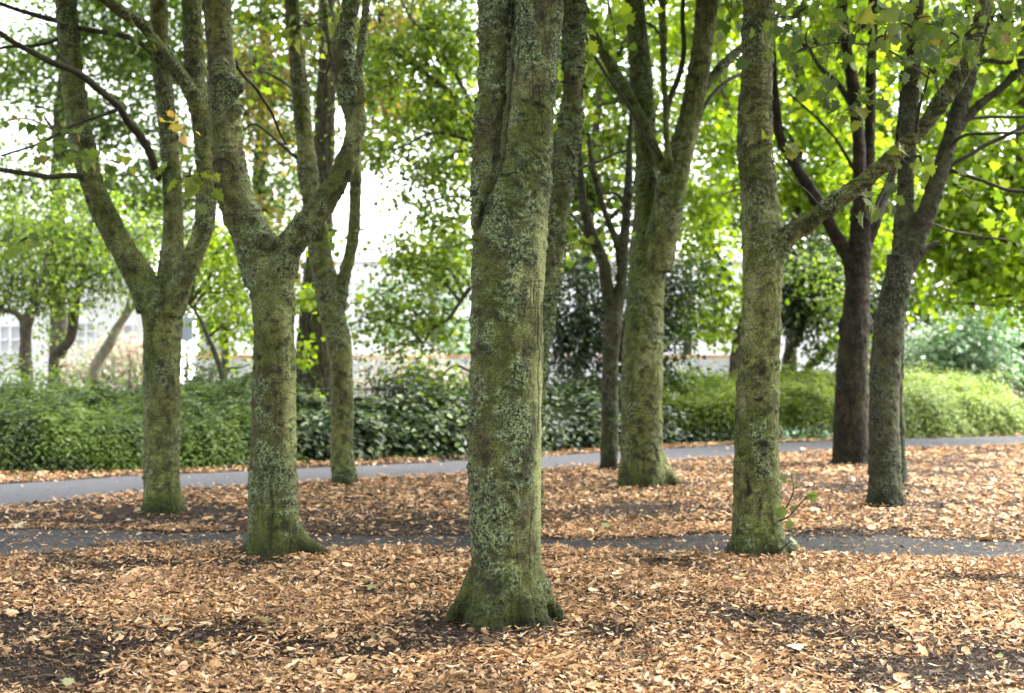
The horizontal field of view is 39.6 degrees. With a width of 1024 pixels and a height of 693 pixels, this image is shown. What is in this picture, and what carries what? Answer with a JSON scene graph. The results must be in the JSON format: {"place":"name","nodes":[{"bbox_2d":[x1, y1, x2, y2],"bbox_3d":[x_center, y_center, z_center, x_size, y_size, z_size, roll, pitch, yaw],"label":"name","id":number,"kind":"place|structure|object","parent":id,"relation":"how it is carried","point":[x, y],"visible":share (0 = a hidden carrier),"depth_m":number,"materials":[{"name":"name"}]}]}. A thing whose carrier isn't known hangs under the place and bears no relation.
{"place":"outdoors","nodes":[
{"label":"outdoors","id":0,"kind":"place"},
{"bbox_2d":[0,225,199,392],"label":"white house","id":1,"kind":"structure","parent":0,"point":[132,324],"depth_m":46.00,"materials":[{"name":"white painted plaster"},{"name":"window glass"}]},
{"bbox_2d":[0,325,19,367],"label":"window","id":2,"kind":"structure","parent":1,"relation":"in","point":[11,332],"depth_m":45.97,"materials":[{"name":"grey glass"}]},
{"bbox_2d":[0,262,20,300],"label":"window","id":3,"kind":"structure","parent":1,"relation":"in","point":[3,262],"depth_m":45.97,"materials":[{"name":"grey glass"}]},
{"bbox_2d":[75,322,96,347],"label":"window","id":4,"kind":"structure","parent":1,"relation":"in","point":[91,334],"depth_m":45.96,"materials":[{"name":"grey glass"}]},
{"bbox_2d":[75,273,96,301],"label":"window","id":5,"kind":"structure","parent":1,"relation":"in","point":[95,295],"depth_m":45.92,"materials":[{"name":"grey glass"}]},
{"bbox_2d":[112,324,133,354],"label":"window","id":6,"kind":"structure","parent":1,"relation":"in","point":[128,327],"depth_m":45.93,"materials":[{"name":"grey glass"}]},
{"bbox_2d":[0,0,1020,350],"label":"sky","id":7,"kind":"structure","parent":0,"point":[373,220],"materials":[{"name":"white"}]},
{"bbox_2d":[0,351,1023,692],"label":"ground","id":8,"kind":"structure","parent":0,"point":[640,507],"depth_m":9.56,"materials":[{"name":"brown wood"}]},
{"bbox_2d":[0,175,128,386],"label":"tree","id":9,"kind":"object","parent":8,"relation":"on","point":[33,291],"visible":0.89,"depth_m":26.14,"materials":[{"name":"green plant"}]},
{"bbox_2d":[0,350,136,395],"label":"shrub","id":10,"kind":"object","parent":8,"relation":"on","point":[60,377],"visible":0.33,"depth_m":23.47,"materials":[{"name":"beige plant"}]},
{"bbox_2d":[36,328,143,398],"bbox_3d":[-9.621,0.575,34.073,3.598,2.083,2.581,0,0,0],"label":"shrub","id":11,"kind":"object","parent":8,"relation":"on","point":[107,370],"visible":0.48,"depth_m":33.76,"materials":[{"name":"beige plant"}]},
{"bbox_2d":[0,156,190,392],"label":"tree","id":12,"kind":"object","parent":8,"relation":"on","point":[68,341],"visible":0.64,"depth_m":26.97,"materials":[{"name":"green plant"}]},
{"bbox_2d":[0,0,216,514],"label":"maple tree","id":13,"kind":"object","parent":8,"relation":"on","point":[161,299],"visible":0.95,"depth_m":13.56,"materials":[{"name":"green plant"}]},
{"bbox_2d":[109,330,142,390],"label":"shrub","id":14,"kind":"object","parent":8,"relation":"on","point":[128,355],"visible":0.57,"depth_m":32.95,"materials":[{"name":"beige plant"}]},
{"bbox_2d":[0,0,264,385],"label":"ash tree","id":15,"kind":"object","parent":8,"relation":"on","point":[123,70],"visible":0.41,"depth_m":37.73,"materials":[{"name":"green plant"}]},
{"bbox_2d":[60,209,249,390],"bbox_3d":[-6.989,-0.499,28.153,4.143,4.412,2.194,0,0,-13],"label":"tree","id":16,"kind":"object","parent":8,"relation":"on","point":[102,354],"visible":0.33,"depth_m":27.91,"materials":[{"name":"green plant"}]},
{"bbox_2d":[0,364,325,477],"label":"hedge","id":17,"kind":"object","parent":8,"relation":"on","point":[72,428],"visible":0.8,"depth_m":18.68,"materials":[{"name":"green plant"}]},
{"bbox_2d":[181,314,192,383],"bbox_3d":[-6.859,0.457,30.010,0.260,2.286,0.080,0,0,0],"label":"street sign","id":18,"kind":"object","parent":8,"relation":"on","point":[187,332],"visible":0.46,"depth_m":29.97,"materials":[{"name":"grey metal"}]},
{"bbox_2d":[128,334,250,391],"bbox_3d":[-5.389,0.670,23.978,2.034,1.883,2.006,0,0,41],"label":"shrub","id":19,"kind":"object","parent":8,"relation":"on","point":[187,367],"visible":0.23,"depth_m":23.99,"materials":[{"name":"green plant"}]},
{"bbox_2d":[151,203,300,388],"bbox_3d":[-4.729,-0.308,22.874,2.594,4.019,2.526,0,0,0],"label":"sapling","id":20,"kind":"object","parent":8,"relation":"on","point":[215,263],"visible":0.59,"depth_m":22.78,"materials":[{"name":"green plant"}]},
{"bbox_2d":[183,281,298,384],"bbox_3d":[-8.117,-0.262,40.074,4.362,3.909,2.465,0,0,0],"label":"hawthorn tree","id":21,"kind":"object","parent":8,"relation":"on","point":[226,351],"visible":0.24,"depth_m":39.93,"materials":[{"name":"green plant"}]},
{"bbox_2d":[149,0,370,560],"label":"maple tree","id":22,"kind":"object","parent":8,"relation":"on","point":[268,259],"visible":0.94,"depth_m":10.72,"materials":[{"name":"green plant"}]},
{"bbox_2d":[203,0,386,485],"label":"maple tree","id":23,"kind":"object","parent":8,"relation":"on","point":[331,288],"visible":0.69,"depth_m":16.34,"materials":[{"name":"green plant"}]},
{"bbox_2d":[184,0,443,406],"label":"tree foliage","id":24,"kind":"object","parent":8,"relation":"on","point":[312,354],"visible":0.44,"depth_m":25.40,"materials":[{"name":"green plant"}]},
{"bbox_2d":[202,0,445,362],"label":"poplar tree","id":25,"kind":"object","parent":8,"relation":"on","point":[257,180],"visible":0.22,"depth_m":39.75,"materials":[{"name":"green plant"}]},
{"bbox_2d":[218,372,554,464],"bbox_3d":[-1.787,1.033,21.143,6.414,1.301,3.566,0,0,-31],"label":"hedge","id":26,"kind":"object","parent":8,"relation":"on","point":[428,423],"visible":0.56,"depth_m":20.45,"materials":[{"name":"green plant"}]},
{"bbox_2d":[312,0,478,398],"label":"field maple","id":27,"kind":"object","parent":8,"relation":"on","point":[453,107],"visible":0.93,"depth_m":22.84,"materials":[{"name":"green plant"}]},
{"bbox_2d":[350,242,470,354],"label":"whitebeam tree","id":28,"kind":"object","parent":8,"relation":"on","point":[448,326],"visible":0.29,"depth_m":45.88,"materials":[{"name":"green plant"}]},
{"bbox_2d":[354,349,468,403],"bbox_3d":[-1.775,0.828,24.640,2.367,1.576,2.028,0,0,25],"label":"shrub","id":29,"kind":"object","parent":8,"relation":"on","point":[392,387],"visible":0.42,"depth_m":24.47,"materials":[{"name":"green plant"}]},
{"bbox_2d":[353,333,469,399],"bbox_3d":[-3.273,0.664,33.983,5.628,1.984,2.520,0,0,0],"label":"shrub","id":30,"kind":"object","parent":8,"relation":"on","point":[425,361],"visible":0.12,"depth_m":33.90,"materials":[{"name":"green plant"}]},
{"bbox_2d":[300,380,588,407],"bbox_3d":[-0.950,1.085,24.850,6.582,1.030,0.028,0,0,-8],"label":"iron railing","id":31,"kind":"object","parent":8,"relation":"on","point":[364,388],"visible":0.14,"depth_m":24.61,"materials":[{"name":"black metal"}]},
{"bbox_2d":[426,360,468,395],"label":"shrub","id":32,"kind":"object","parent":8,"relation":"on","point":[465,386],"visible":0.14,"depth_m":23.94,"materials":[{"name":"green plant"}]},
{"bbox_2d":[194,355,729,397],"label":"site hoarding","id":33,"kind":"object","parent":8,"relation":"on","point":[718,359],"visible":0.1,"depth_m":44.00,"materials":[{"name":"grey"}]},
{"bbox_2d":[445,0,564,633],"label":"maple tree","id":34,"kind":"object","parent":8,"relation":"on","point":[506,582],"visible":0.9,"depth_m":8.06,"materials":[{"name":"green plant"}]},
{"bbox_2d":[0,518,1023,692],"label":"fallen leaves","id":35,"kind":"object","parent":8,"relation":"on","point":[542,657],"depth_m":8.48,"materials":[{"name":"brown plant"}]},
{"bbox_2d":[0,431,1023,534],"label":"fallen leaves","id":36,"kind":"object","parent":8,"relation":"on","point":[595,486],"visible":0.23,"depth_m":15.27,"materials":[{"name":"brown plant"}]},
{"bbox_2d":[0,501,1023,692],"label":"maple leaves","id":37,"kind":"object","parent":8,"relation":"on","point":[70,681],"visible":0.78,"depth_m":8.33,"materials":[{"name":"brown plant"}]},
{"bbox_2d":[357,0,716,292],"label":"beech tree","id":38,"kind":"object","parent":8,"relation":"on","point":[594,6],"visible":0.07,"depth_m":39.73,"materials":[{"name":"green plant"}]},
{"bbox_2d":[541,0,663,532],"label":"maple tree","id":39,"kind":"object","parent":8,"relation":"on","point":[568,139],"visible":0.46,"depth_m":11.92,"materials":[{"name":"green plant"}]},
{"bbox_2d":[541,368,688,452],"bbox_3d":[1.190,1.016,23.218,2.771,1.303,5.983,0,0,39],"label":"hedge","id":40,"kind":"object","parent":8,"relation":"on","point":[573,415],"visible":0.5,"depth_m":22.40,"materials":[{"name":"green plant"}]},
{"bbox_2d":[556,15,689,469],"bbox_3d":[1.035,-1.444,18.748,2.242,6.365,2.770,0,0,27],"label":"maple tree","id":41,"kind":"object","parent":8,"relation":"on","point":[613,299],"visible":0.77,"depth_m":18.44,"materials":[{"name":"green plant"}]},
{"bbox_2d":[552,0,706,378],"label":"maple tree","id":42,"kind":"object","parent":8,"relation":"on","point":[606,186],"visible":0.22,"depth_m":28.94,"materials":[{"name":"green plant"}]},
{"bbox_2d":[547,198,741,399],"bbox_3d":[1.926,-1.209,25.106,4.016,5.867,3.357,0,0,27],"label":"holly tree","id":43,"kind":"object","parent":8,"relation":"on","point":[591,342],"visible":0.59,"depth_m":24.81,"materials":[{"name":"green plant"}]},
{"bbox_2d":[581,0,799,488],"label":"maple tree","id":44,"kind":"object","parent":8,"relation":"on","point":[643,461],"visible":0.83,"depth_m":16.03,"materials":[{"name":"green plant"}]},
{"bbox_2d":[662,422,734,443],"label":"ivy plant","id":45,"kind":"object","parent":8,"relation":"on","point":[707,435],"visible":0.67,"depth_m":23.56,"materials":[{"name":"green plant"}]},
{"bbox_2d":[671,352,727,380],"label":"shrub","id":46,"kind":"object","parent":8,"relation":"on","point":[697,369],"visible":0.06,"depth_m":28.50,"materials":[{"name":"green plant"}]},
{"bbox_2d":[663,265,736,354],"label":"whitebeam tree","id":47,"kind":"object","parent":8,"relation":"on","point":[690,333],"visible":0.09,"depth_m":46.88,"materials":[{"name":"green plant"}]},
{"bbox_2d":[632,0,789,384],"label":"field maple","id":48,"kind":"object","parent":8,"relation":"on","point":[703,227],"visible":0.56,"depth_m":26.96,"materials":[{"name":"green plant"}]},
{"bbox_2d":[662,353,807,443],"bbox_3d":[3.594,0.846,25.627,3.443,1.559,5.528,0,0,0],"label":"hedge","id":49,"kind":"object","parent":8,"relation":"on","point":[711,409],"visible":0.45,"depth_m":24.06,"materials":[{"name":"green plant"}]},
{"bbox_2d":[780,421,832,440],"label":"ivy plant","id":50,"kind":"object","parent":8,"relation":"on","point":[826,434],"visible":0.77,"depth_m":24.26,"materials":[{"name":"green plant"}]},
{"bbox_2d":[716,355,930,442],"bbox_3d":[5.528,0.890,26.245,3.794,1.525,5.556,0,0,0],"label":"hedge","id":51,"kind":"object","parent":8,"relation":"on","point":[813,400],"visible":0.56,"depth_m":24.76,"materials":[{"name":"green plant"}]},
{"bbox_2d":[729,0,931,373],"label":"maple tree","id":52,"kind":"object","parent":8,"relation":"on","point":[792,196],"visible":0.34,"depth_m":30.85,"materials":[{"name":"green plant"}]},
{"bbox_2d":[734,211,935,372],"bbox_3d":[6.339,-0.490,27.668,4.078,4.385,4.027,0,0,0],"label":"yew tree","id":53,"kind":"object","parent":8,"relation":"on","point":[815,295],"visible":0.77,"depth_m":27.60,"materials":[{"name":"green plant"}]},
{"bbox_2d":[648,0,1023,367],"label":"beech tree","id":54,"kind":"object","parent":8,"relation":"on","point":[886,115],"visible":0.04,"depth_m":41.56,"materials":[{"name":"green plant"}]},
{"bbox_2d":[733,0,946,465],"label":"lime tree","id":55,"kind":"object","parent":8,"relation":"on","point":[850,413],"visible":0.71,"depth_m":19.22,"materials":[{"name":"green plant"}]},
{"bbox_2d":[721,0,1023,559],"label":"maple tree","id":56,"kind":"object","parent":8,"relation":"on","point":[769,241],"visible":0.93,"depth_m":10.74,"materials":[{"name":"green plant"}]},
{"bbox_2d":[899,0,924,485],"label":"maple tree","id":57,"kind":"object","parent":8,"relation":"on","point":[904,472],"visible":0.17,"depth_m":16.40,"materials":[{"name":"plant"}]},
{"bbox_2d":[814,361,1023,440],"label":"hedge","id":58,"kind":"object","parent":8,"relation":"on","point":[947,402],"visible":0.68,"depth_m":25.59,"materials":[{"name":"green plant"}]},
{"bbox_2d":[856,0,1023,333],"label":"maple tree","id":59,"kind":"object","parent":8,"relation":"on","point":[985,268],"visible":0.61,"depth_m":24.83,"materials":[{"name":"green plant"}]},
{"bbox_2d":[857,0,1023,507],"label":"maple tree","id":60,"kind":"object","parent":8,"relation":"on","point":[911,230],"visible":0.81,"depth_m":14.23,"materials":[{"name":"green plant"}]},
{"bbox_2d":[904,293,1023,396],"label":"rhododendron bush","id":61,"kind":"object","parent":8,"relation":"on","point":[952,350],"visible":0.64,"depth_m":29.18,"materials":[{"name":"green plant"}]},
{"bbox_2d":[978,298,1023,407],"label":"yew bush","id":62,"kind":"object","parent":8,"relation":"on","point":[1019,348],"visible":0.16,"depth_m":30.80,"materials":[{"name":"green plant"}]},
{"bbox_2d":[0,528,1023,561],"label":"path","id":63,"kind":"structure","parent":0,"point":[814,544],"depth_m":11.63,"materials":[{"name":"grey asphalt"}]},
{"bbox_2d":[0,436,1023,505],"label":"path","id":64,"kind":"structure","parent":0,"point":[14,494],"depth_m":18.00,"materials":[{"name":"grey asphalt"}]},
{"bbox_2d":[229,255,837,374],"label":"white building","id":65,"kind":"structure","parent":0,"point":[360,261],"depth_m":64.00,"materials":[{"name":"white paint"}]},
{"bbox_2d":[346,314,360,332],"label":"window","id":66,"kind":"structure","parent":65,"relation":"in","point":[352,318],"depth_m":63.97,"materials":[{"name":"grey glass"}]},
{"bbox_2d":[347,280,360,298],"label":"window","id":67,"kind":"structure","parent":65,"relation":"in","point":[352,287],"depth_m":63.97,"materials":[{"name":"grey glass"}]},
{"bbox_2d":[386,280,400,298],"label":"window","id":68,"kind":"structure","parent":65,"relation":"in","point":[388,280],"depth_m":63.97,"materials":[{"name":"grey glass"}]},
{"bbox_2d":[465,314,469,330],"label":"window","id":69,"kind":"structure","parent":65,"relation":"in","point":[468,315],"depth_m":63.97,"materials":[{"name":"grey glass"}]}
]}

